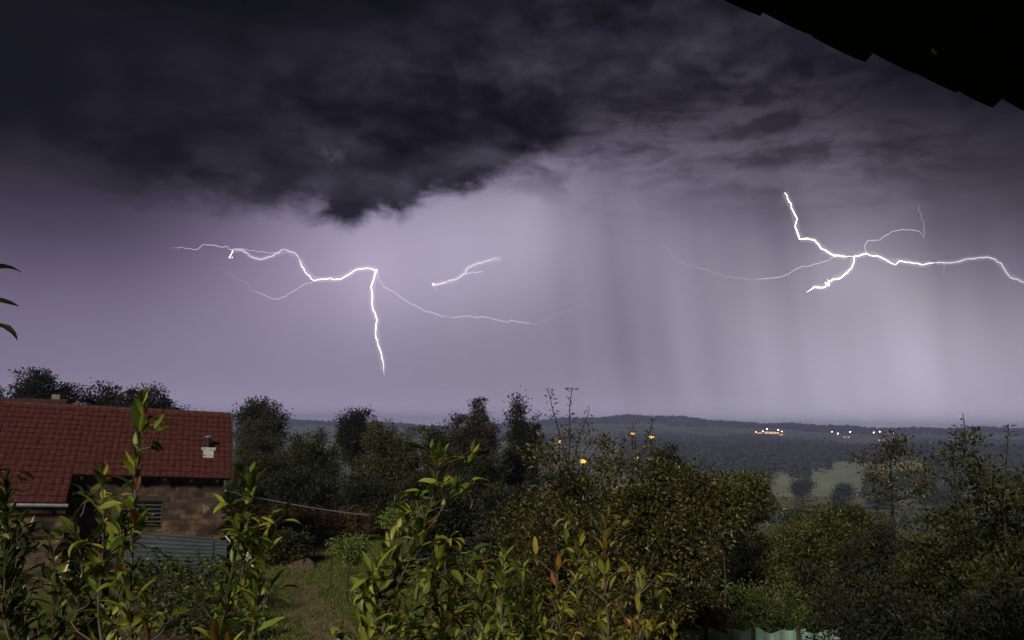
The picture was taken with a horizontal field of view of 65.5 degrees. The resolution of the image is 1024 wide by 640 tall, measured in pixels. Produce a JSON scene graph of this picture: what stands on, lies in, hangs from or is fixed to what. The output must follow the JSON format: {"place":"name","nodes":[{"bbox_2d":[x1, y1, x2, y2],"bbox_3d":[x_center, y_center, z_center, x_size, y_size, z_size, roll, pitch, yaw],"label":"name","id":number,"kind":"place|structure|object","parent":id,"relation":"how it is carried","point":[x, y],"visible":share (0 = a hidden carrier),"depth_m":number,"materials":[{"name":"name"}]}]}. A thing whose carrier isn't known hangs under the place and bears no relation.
{"place":"outdoors","nodes":[
{"label":"outdoors","id":0,"kind":"place"},
{"bbox_2d":[280,577,358,639],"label":"path","id":1,"kind":"structure","parent":0,"point":[317,630],"depth_m":23.99,"materials":[{"name":"soil"}]},
{"bbox_2d":[220,535,580,639],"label":"grass","id":2,"kind":"structure","parent":0,"point":[352,567],"depth_m":27.22,"materials":[{"name":"green plant"}]},
{"bbox_2d":[0,418,1023,639],"bbox_3d":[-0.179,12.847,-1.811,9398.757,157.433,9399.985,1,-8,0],"label":"ground","id":3,"kind":"structure","parent":0,"point":[661,428],"depth_m":551.86,"materials":[{"name":"green plant"}]},
{"bbox_2d":[0,264,21,340],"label":"young fruit tree","id":4,"kind":"object","parent":3,"relation":"on","point":[10,329],"visible":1,"depth_m":3.24,"materials":[{"name":"green plant"}]},
{"bbox_2d":[0,395,69,403],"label":"neighbour house","id":5,"kind":"structure","parent":3,"relation":"on","point":[56,399],"depth_m":51.16,"materials":[{"name":"paint"}]},
{"bbox_2d":[0,366,90,403],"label":"tree","id":6,"kind":"object","parent":3,"relation":"on","point":[38,387],"visible":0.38,"depth_m":60.95,"materials":[{"name":"green plant"}]},
{"bbox_2d":[0,468,128,639],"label":"young fruit tree","id":7,"kind":"object","parent":3,"relation":"on","point":[11,576],"visible":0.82,"depth_m":4.92,"materials":[{"name":"green plant"}]},
{"bbox_2d":[72,377,126,406],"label":"tree","id":8,"kind":"object","parent":3,"relation":"on","point":[109,398],"visible":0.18,"depth_m":62.99,"materials":[{"name":"green plant"}]},
{"bbox_2d":[30,389,194,639],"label":"young fruit tree","id":9,"kind":"object","parent":3,"relation":"on","point":[116,540],"visible":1,"depth_m":4.46,"materials":[{"name":"green plant"}]},
{"bbox_2d":[0,400,232,587],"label":"house","id":10,"kind":"structure","parent":3,"relation":"on","point":[54,449],"depth_m":30.93,"materials":[{"name":"tile"}]},
{"bbox_2d":[122,501,163,528],"bbox_3d":[-14.165,7.473,30.539,1.400,1.096,0.152,4,-9,-22],"label":"window","id":11,"kind":"structure","parent":10,"relation":"in","point":[154,507],"depth_m":30.70,"materials":[{"name":"grey glass"}]},
{"bbox_2d":[225,490,368,515],"bbox_3d":[-9.195,8.171,35.288,0.056,1.738,8.950,-4,-9,29],"label":"cable","id":12,"kind":"object","parent":10,"relation":"attached to","point":[302,506],"visible":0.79,"depth_m":35.27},
{"bbox_2d":[113,381,196,410],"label":"tree","id":13,"kind":"object","parent":3,"relation":"on","point":[161,402],"visible":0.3,"depth_m":61.01,"materials":[{"name":"green plant"}]},
{"bbox_2d":[125,531,227,580],"bbox_3d":[-12.369,8.751,29.482,3.493,2.126,0.235,5,-9,-28],"label":"sheet fence","id":14,"kind":"object","parent":3,"relation":"on","point":[183,546],"visible":0.56,"depth_m":29.42,"materials":[{"name":"grey metal"}]},
{"bbox_2d":[117,570,254,639],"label":"vegetable soil","id":15,"kind":"structure","parent":3,"relation":"on","point":[179,636],"depth_m":22.36,"materials":[{"name":"brown soil"}]},
{"bbox_2d":[132,577,161,608],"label":"vegetable plant","id":16,"kind":"object","parent":15,"relation":"on","point":[147,589],"visible":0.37,"depth_m":23.70,"materials":[{"name":"green plant"}]},
{"bbox_2d":[137,561,158,588],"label":"vegetable plant","id":17,"kind":"object","parent":15,"relation":"on","point":[142,574],"visible":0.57,"depth_m":26.78,"materials":[{"name":"green plant"}]},
{"bbox_2d":[144,546,164,576],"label":"vegetable plant","id":18,"kind":"object","parent":15,"relation":"on","point":[161,553],"visible":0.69,"depth_m":28.89,"materials":[{"name":"green plant"}]},
{"bbox_2d":[139,594,170,635],"bbox_3d":[-9.589,7.935,21.225,0.887,1.200,0.839,2,-8,-7],"label":"vegetable plant","id":19,"kind":"object","parent":15,"relation":"on","point":[155,596],"visible":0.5,"depth_m":21.25,"materials":[{"name":"green plant"}]},
{"bbox_2d":[149,573,172,611],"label":"vegetable plant","id":20,"kind":"object","parent":15,"relation":"on","point":[158,581],"visible":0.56,"depth_m":23.71,"materials":[{"name":"green plant"}]},
{"bbox_2d":[151,595,177,637],"bbox_3d":[-9.348,7.954,21.227,0.857,1.159,0.810,-1,-8,11],"label":"vegetable plant","id":21,"kind":"object","parent":15,"relation":"on","point":[164,606],"visible":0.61,"depth_m":21.27,"materials":[{"name":"green plant"}]},
{"bbox_2d":[157,559,182,579],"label":"vegetable plant","id":22,"kind":"object","parent":15,"relation":"on","point":[163,564],"visible":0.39,"depth_m":28.68,"materials":[{"name":"green plant"}]},
{"bbox_2d":[160,554,184,591],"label":"vegetable plant","id":23,"kind":"object","parent":15,"relation":"on","point":[179,559],"visible":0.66,"depth_m":27.05,"materials":[{"name":"green plant"}]},
{"bbox_2d":[163,577,183,607],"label":"vegetable plant","id":24,"kind":"object","parent":15,"relation":"on","point":[174,582],"visible":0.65,"depth_m":23.92,"materials":[{"name":"green plant"}]},
{"bbox_2d":[158,603,191,638],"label":"vegetable plant","id":25,"kind":"object","parent":15,"relation":"on","point":[184,627],"visible":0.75,"depth_m":21.20,"materials":[{"name":"green plant"}]},
{"bbox_2d":[164,587,189,625],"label":"vegetable plant","id":26,"kind":"object","parent":15,"relation":"on","point":[175,597],"visible":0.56,"depth_m":22.54,"materials":[{"name":"green plant"}]},
{"bbox_2d":[166,559,193,592],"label":"vegetable plant","id":27,"kind":"object","parent":15,"relation":"on","point":[187,561],"visible":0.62,"depth_m":27.23,"materials":[{"name":"green plant"}]},
{"bbox_2d":[169,585,210,639],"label":"vegetable plant","id":28,"kind":"object","parent":15,"relation":"on","point":[190,588],"visible":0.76,"depth_m":21.22,"materials":[{"name":"green plant"}]},
{"bbox_2d":[181,551,202,578],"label":"vegetable plant","id":29,"kind":"object","parent":15,"relation":"on","point":[192,559],"visible":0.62,"depth_m":28.86,"materials":[{"name":"green plant"}]},
{"bbox_2d":[181,562,203,591],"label":"vegetable plant","id":30,"kind":"object","parent":15,"relation":"on","point":[192,572],"visible":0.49,"depth_m":27.18,"materials":[{"name":"green plant"}]},
{"bbox_2d":[177,576,213,603],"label":"vegetable plant","id":31,"kind":"object","parent":15,"relation":"on","point":[189,578],"visible":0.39,"depth_m":25.20,"materials":[{"name":"green plant"}]},
{"bbox_2d":[188,601,213,637],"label":"vegetable plant","id":32,"kind":"object","parent":15,"relation":"on","point":[196,616],"visible":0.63,"depth_m":21.25,"materials":[{"name":"green plant"}]},
{"bbox_2d":[188,586,214,626],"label":"vegetable plant","id":33,"kind":"object","parent":15,"relation":"on","point":[210,598],"visible":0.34,"depth_m":22.75,"materials":[{"name":"green plant"}]},
{"bbox_2d":[192,562,217,604],"bbox_3d":[-9.659,8.417,25.303,0.832,1.366,0.942,3,-8,-17],"label":"vegetable plant","id":34,"kind":"object","parent":15,"relation":"on","point":[212,568],"visible":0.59,"depth_m":25.31,"materials":[{"name":"green plant"}]},
{"bbox_2d":[196,555,220,590],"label":"vegetable plant","id":35,"kind":"object","parent":15,"relation":"on","point":[204,559],"visible":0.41,"depth_m":27.23,"materials":[{"name":"green plant"}]},
{"bbox_2d":[197,579,225,613],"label":"vegetable plant","id":36,"kind":"object","parent":15,"relation":"on","point":[222,581],"visible":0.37,"depth_m":24.07,"materials":[{"name":"green plant"}]},
{"bbox_2d":[199,562,234,594],"bbox_3d":[-10.021,8.870,27.102,0.128,1.094,1.415,-6,-10,38],"label":"garden net","id":37,"kind":"object","parent":15,"relation":"on","point":[210,575],"visible":0.15,"depth_m":26.94,"materials":[{"name":"brown fabric"}]},
{"bbox_2d":[207,558,235,597],"bbox_3d":[-9.165,8.339,25.291,1.068,1.548,0.943,-2,-9,20],"label":"vegetable plant","id":38,"kind":"object","parent":15,"relation":"on","point":[221,564],"visible":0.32,"depth_m":25.31,"materials":[{"name":"green plant"}]},
{"bbox_2d":[209,566,239,609],"bbox_3d":[-8.679,8.233,24.104,0.923,1.516,1.045,8,-11,-43],"label":"vegetable plant","id":39,"kind":"object","parent":15,"relation":"on","point":[224,577],"visible":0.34,"depth_m":24.03,"materials":[{"name":"green plant"}]},
{"bbox_2d":[232,614,255,637],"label":"vegetable plant","id":40,"kind":"object","parent":15,"relation":"on","point":[239,616],"visible":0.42,"depth_m":21.26,"materials":[{"name":"green plant"}]},
{"bbox_2d":[237,600,267,625],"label":"vegetable plant","id":41,"kind":"object","parent":15,"relation":"on","point":[260,605],"visible":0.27,"depth_m":22.63,"materials":[{"name":"green plant"}]},
{"bbox_2d":[238,611,271,638],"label":"vegetable plant","id":42,"kind":"object","parent":15,"relation":"on","point":[260,621],"visible":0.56,"depth_m":21.35,"materials":[{"name":"green plant"}]},
{"bbox_2d":[182,462,300,639],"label":"young fruit tree","id":43,"kind":"object","parent":3,"relation":"on","point":[242,545],"visible":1,"depth_m":4.72,"materials":[{"name":"green plant"}]},
{"bbox_2d":[222,469,276,528],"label":"bush","id":44,"kind":"object","parent":3,"relation":"on","point":[229,498],"visible":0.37,"depth_m":45.32,"materials":[{"name":"green plant"}]},
{"bbox_2d":[223,403,294,509],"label":"tree","id":45,"kind":"object","parent":3,"relation":"on","point":[272,458],"visible":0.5,"depth_m":46.75,"materials":[{"name":"green plant"}]},
{"bbox_2d":[231,395,294,456],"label":"tree","id":46,"kind":"object","parent":3,"relation":"on","point":[252,411],"visible":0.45,"depth_m":68.79,"materials":[{"name":"green plant"}]},
{"bbox_2d":[254,525,324,567],"bbox_3d":[-9.439,9.479,33.187,2.474,1.884,2.875,-3,-9,25],"label":"shrub","id":47,"kind":"object","parent":3,"relation":"on","point":[288,547],"visible":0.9,"depth_m":32.88,"materials":[{"name":"green plant"}]},
{"bbox_2d":[221,502,381,540],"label":"hedge","id":48,"kind":"object","parent":3,"relation":"on","point":[336,523],"visible":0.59,"depth_m":40.75,"materials":[{"name":"green plant"}]},
{"bbox_2d":[286,558,320,569],"bbox_3d":[-8.510,9.900,32.489,1.426,0.384,1.256,5,-9,-25],"label":"soil heap","id":49,"kind":"object","parent":3,"relation":"on","point":[302,563],"visible":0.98,"depth_m":32.26,"materials":[{"name":"brown soil"}]},
{"bbox_2d":[263,464,346,526],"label":"bush","id":50,"kind":"object","parent":3,"relation":"on","point":[298,488],"visible":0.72,"depth_m":44.26,"materials":[{"name":"green plant"}]},
{"bbox_2d":[280,425,352,526],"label":"tree","id":51,"kind":"object","parent":3,"relation":"on","point":[313,456],"visible":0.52,"depth_m":53.15,"materials":[{"name":"green plant"}]},
{"bbox_2d":[324,530,374,602],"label":"sapling","id":52,"kind":"object","parent":3,"relation":"on","point":[351,548],"visible":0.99,"depth_m":26.06,"materials":[{"name":"green plant"}]},
{"bbox_2d":[328,405,377,475],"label":"tree","id":53,"kind":"object","parent":3,"relation":"on","point":[350,431],"visible":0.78,"depth_m":74.29,"materials":[{"name":"green plant"}]},
{"bbox_2d":[326,471,399,534],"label":"bush","id":54,"kind":"object","parent":3,"relation":"on","point":[369,497],"visible":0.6,"depth_m":43.24,"materials":[{"name":"green plant"}]},
{"bbox_2d":[344,418,430,503],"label":"tree","id":55,"kind":"object","parent":3,"relation":"on","point":[383,463],"visible":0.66,"depth_m":54.08,"materials":[{"name":"green plant"}]},
{"bbox_2d":[374,495,435,587],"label":"sapling","id":56,"kind":"object","parent":3,"relation":"on","point":[393,518],"visible":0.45,"depth_m":28.78,"materials":[{"name":"green plant"}]},
{"bbox_2d":[320,439,490,639],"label":"young fruit tree","id":57,"kind":"object","parent":3,"relation":"on","point":[390,585],"visible":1,"depth_m":4.65,"materials":[{"name":"green plant"}]},
{"bbox_2d":[374,457,453,537],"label":"bush","id":58,"kind":"object","parent":3,"relation":"on","point":[416,484],"visible":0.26,"depth_m":42.38,"materials":[{"name":"green plant"}]},
{"bbox_2d":[417,419,455,476],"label":"tree","id":59,"kind":"object","parent":3,"relation":"on","point":[436,434],"visible":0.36,"depth_m":64.75,"materials":[{"name":"green plant"}]},
{"bbox_2d":[405,486,480,584],"bbox_3d":[-2.541,8.307,30.119,3.225,4.253,3.440,1,-8,0],"label":"bush","id":60,"kind":"object","parent":3,"relation":"on","point":[454,517],"visible":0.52,"depth_m":29.50,"materials":[{"name":"green plant"}]},
{"bbox_2d":[433,548,486,625],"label":"sapling","id":61,"kind":"object","parent":3,"relation":"on","point":[469,571],"visible":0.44,"depth_m":22.80,"materials":[{"name":"green plant"}]},
{"bbox_2d":[442,409,505,522],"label":"tree","id":62,"kind":"object","parent":3,"relation":"on","point":[465,437],"visible":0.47,"depth_m":57.07,"materials":[{"name":"green plant"}]},
{"bbox_2d":[460,396,499,458],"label":"tree","id":63,"kind":"object","parent":3,"relation":"on","point":[477,404],"visible":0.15,"depth_m":67.39,"materials":[{"name":"green plant"}]},
{"bbox_2d":[396,543,567,639],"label":"young fruit tree","id":64,"kind":"object","parent":3,"relation":"on","point":[489,617],"visible":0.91,"depth_m":4.76,"materials":[{"name":"green plant"}]},
{"bbox_2d":[449,449,525,534],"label":"bush","id":65,"kind":"object","parent":3,"relation":"on","point":[492,473],"visible":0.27,"depth_m":40.30,"materials":[{"name":"green plant"}]},
{"bbox_2d":[463,481,549,581],"bbox_3d":[0.038,8.181,29.247,3.584,4.414,3.615,3,-8,-15],"label":"bush","id":66,"kind":"object","parent":3,"relation":"on","point":[487,505],"visible":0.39,"depth_m":28.59,"materials":[{"name":"green plant"}]},
{"bbox_2d":[497,386,545,495],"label":"tree","id":67,"kind":"object","parent":3,"relation":"on","point":[521,434],"visible":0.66,"depth_m":62.80,"materials":[{"name":"green plant"}]},
{"bbox_2d":[521,466,597,530],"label":"bush","id":68,"kind":"object","parent":3,"relation":"on","point":[547,478],"visible":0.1,"depth_m":41.54,"materials":[{"name":"green plant"}]},
{"bbox_2d":[453,387,670,639],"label":"pear tree","id":69,"kind":"object","parent":3,"relation":"on","point":[554,545],"visible":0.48,"depth_m":13.31,"materials":[{"name":"green plant"}]},
{"bbox_2d":[519,505,680,639],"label":"young fruit tree","id":70,"kind":"object","parent":3,"relation":"on","point":[603,567],"visible":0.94,"depth_m":4.82,"materials":[{"name":"green plant"}]},
{"bbox_2d":[231,413,1023,436],"bbox_3d":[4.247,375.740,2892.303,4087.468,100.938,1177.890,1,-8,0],"label":"ridge woods","id":71,"kind":"object","parent":3,"relation":"on","point":[699,421],"visible":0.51,"depth_m":2879.54,"materials":[{"name":"green plant"}]},
{"bbox_2d":[585,445,743,639],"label":"pear tree","id":72,"kind":"object","parent":3,"relation":"on","point":[661,549],"visible":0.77,"depth_m":12.31,"materials":[{"name":"green plant"}]},
{"bbox_2d":[643,438,699,544],"bbox_3d":[5.842,7.189,29.391,2.466,5.652,2.608,1,-8,0],"label":"tree","id":73,"kind":"object","parent":3,"relation":"on","point":[658,453],"visible":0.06,"depth_m":29.47,"materials":[{"name":"green plant"}]},
{"bbox_2d":[653,582,745,636],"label":"fruit tree","id":74,"kind":"object","parent":3,"relation":"on","point":[716,619],"visible":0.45,"depth_m":16.01,"materials":[{"name":"green plant"}]},
{"bbox_2d":[664,470,765,630],"bbox_3d":[4.668,5.923,18.205,2.030,4.986,1.927,2,-8,-11],"label":"fruit tree","id":75,"kind":"object","parent":3,"relation":"on","point":[738,498],"visible":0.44,"depth_m":18.07,"materials":[{"name":"green plant"}]},
{"bbox_2d":[702,492,777,626],"bbox_3d":[6.836,7.127,23.238,2.700,4.248,2.944,1,-8,0],"label":"fruit tree","id":76,"kind":"object","parent":3,"relation":"on","point":[735,568],"visible":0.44,"depth_m":22.85,"materials":[{"name":"green plant"}]},
{"bbox_2d":[705,467,787,536],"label":"fruit tree","id":77,"kind":"object","parent":3,"relation":"on","point":[760,490],"visible":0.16,"depth_m":24.92,"materials":[{"name":"green plant"}]},
{"bbox_2d":[664,625,841,639],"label":"net fence","id":78,"kind":"object","parent":3,"relation":"on","point":[752,632],"visible":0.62,"depth_m":15.27,"materials":[{"name":"green plastic"}]},
{"bbox_2d":[493,430,1023,447],"bbox_3d":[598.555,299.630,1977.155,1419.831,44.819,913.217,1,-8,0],"label":"woods","id":79,"kind":"object","parent":3,"relation":"on","point":[748,437],"visible":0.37,"depth_m":2024.11,"materials":[{"name":"green plant"}]},
{"bbox_2d":[751,462,771,490],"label":"meadow tree","id":80,"kind":"object","parent":3,"relation":"on","point":[763,469],"visible":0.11,"depth_m":550.59,"materials":[{"name":"green plant"}]},
{"bbox_2d":[718,568,825,632],"bbox_3d":[5.558,6.801,16.940,2.623,2.929,2.195,-5,-10,36],"label":"fruit tree","id":81,"kind":"object","parent":3,"relation":"on","point":[780,617],"visible":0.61,"depth_m":16.89,"materials":[{"name":"green plant"}]},
{"bbox_2d":[788,472,819,501],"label":"meadow tree","id":82,"kind":"object","parent":3,"relation":"on","point":[800,490],"visible":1,"depth_m":509.09,"materials":[{"name":"green plant"}]},
{"bbox_2d":[590,501,1022,536],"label":"slope woods","id":83,"kind":"object","parent":3,"relation":"on","point":[921,526],"visible":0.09,"depth_m":202.30,"materials":[{"name":"green plant"}]},
{"bbox_2d":[733,488,904,630],"bbox_3d":[7.466,6.333,19.138,3.435,4.499,3.804,8,-11,-40],"label":"fruit tree","id":84,"kind":"object","parent":3,"relation":"on","point":[809,544],"visible":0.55,"depth_m":19.07,"materials":[{"name":"green plant"}]},
{"bbox_2d":[620,437,1023,485],"bbox_3d":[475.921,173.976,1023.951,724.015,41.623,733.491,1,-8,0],"label":"valley woods","id":85,"kind":"object","parent":3,"relation":"on","point":[796,458],"visible":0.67,"depth_m":960.22,"materials":[{"name":"green plant"}]},
{"bbox_2d":[779,495,899,585],"bbox_3d":[10.878,7.646,26.097,4.106,3.829,3.984,1,-8,0],"label":"fruit tree","id":86,"kind":"object","parent":3,"relation":"on","point":[861,516],"visible":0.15,"depth_m":25.83,"materials":[{"name":"green plant"}]},
{"bbox_2d":[826,478,859,505],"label":"meadow tree","id":87,"kind":"object","parent":3,"relation":"on","point":[841,491],"visible":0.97,"depth_m":448.52,"materials":[{"name":"green plant"}]},
{"bbox_2d":[779,534,951,639],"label":"fruit tree","id":88,"kind":"object","parent":3,"relation":"on","point":[892,619],"visible":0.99,"depth_m":11.30,"materials":[{"name":"green plant"}]},
{"bbox_2d":[855,466,881,502],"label":"meadow tree","id":89,"kind":"object","parent":3,"relation":"on","point":[867,480],"visible":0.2,"depth_m":490.67,"materials":[{"name":"green plant"}]},
{"bbox_2d":[725,0,1023,110],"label":"house","id":90,"kind":"structure","parent":3,"relation":"on","point":[973,49],"depth_m":3.07,"materials":[{"name":"ceramic"}]},
{"bbox_2d":[857,482,899,508],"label":"meadow tree","id":91,"kind":"object","parent":3,"relation":"on","point":[866,491],"visible":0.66,"depth_m":409.40,"materials":[{"name":"green plant"}]},
{"bbox_2d":[825,489,946,636],"bbox_3d":[7.768,5.726,16.303,2.881,4.879,2.687,1,-8,0],"label":"fruit tree","id":92,"kind":"object","parent":3,"relation":"on","point":[885,551],"visible":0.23,"depth_m":16.25,"materials":[{"name":"green plant"}]},
{"bbox_2d":[873,474,911,505],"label":"meadow tree","id":93,"kind":"object","parent":3,"relation":"on","point":[895,484],"visible":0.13,"depth_m":457.14,"materials":[{"name":"green plant"}]},
{"bbox_2d":[845,427,950,557],"bbox_3d":[8.112,5.226,16.549,2.164,5.936,1.264,1,-8,0],"label":"slender tree","id":94,"kind":"object","parent":3,"relation":"on","point":[892,452],"visible":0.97,"depth_m":16.70,"materials":[{"name":"green plant"}]},
{"bbox_2d":[892,467,917,499],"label":"meadow tree","id":95,"kind":"object","parent":3,"relation":"on","point":[902,491],"visible":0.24,"depth_m":547.05,"materials":[{"name":"green plant"}]},
{"bbox_2d":[900,466,940,504],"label":"meadow tree","id":96,"kind":"object","parent":3,"relation":"on","point":[922,472],"visible":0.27,"depth_m":490.86,"materials":[{"name":"green plant"}]},
{"bbox_2d":[861,499,984,639],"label":"fruit tree","id":97,"kind":"object","parent":3,"relation":"on","point":[925,580],"visible":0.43,"depth_m":14.26,"materials":[{"name":"green plant"}]},
{"bbox_2d":[910,479,954,510],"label":"meadow tree","id":98,"kind":"object","parent":3,"relation":"on","point":[936,497],"visible":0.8,"depth_m":407.89,"materials":[{"name":"green plant"}]},
{"bbox_2d":[932,475,974,505],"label":"meadow tree","id":99,"kind":"object","parent":3,"relation":"on","point":[948,487],"visible":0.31,"depth_m":469.65,"materials":[{"name":"green plant"}]},
{"bbox_2d":[920,413,1023,639],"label":"fruit tree","id":100,"kind":"object","parent":3,"relation":"on","point":[1009,554],"visible":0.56,"depth_m":11.83,"materials":[{"name":"green plant"}]},
{"bbox_2d":[925,565,1023,639],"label":"fruit tree","id":101,"kind":"object","parent":3,"relation":"on","point":[998,625],"visible":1,"depth_m":8.52,"materials":[{"name":"green plant"}]},
{"bbox_2d":[0,0,1023,428],"label":"sky","id":102,"kind":"structure","parent":0,"point":[418,143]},
{"bbox_2d":[179,244,571,371],"bbox_3d":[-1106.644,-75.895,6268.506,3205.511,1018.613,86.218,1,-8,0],"label":"lightning bolt","id":103,"kind":"object","parent":102,"relation":"in","point":[375,270],"visible":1,"depth_m":6292.65,"materials":[{"name":"white"}]},
{"bbox_2d":[419,258,494,302],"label":"lightning bolt","id":104,"kind":"object","parent":102,"relation":"in","point":[433,284],"visible":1,"depth_m":6504.32,"materials":[{"name":"white"}]},
{"bbox_2d":[661,193,1021,291],"bbox_3d":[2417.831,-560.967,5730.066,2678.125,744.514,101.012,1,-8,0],"label":"lightning bolt","id":105,"kind":"object","parent":102,"relation":"in","point":[847,256],"visible":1,"depth_m":5713.76,"materials":[{"name":"white"}]},
{"bbox_2d":[770,458,989,497],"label":"meadow","id":106,"kind":"structure","parent":0,"point":[839,472],"depth_m":800.87,"materials":[{"name":"green plant"}]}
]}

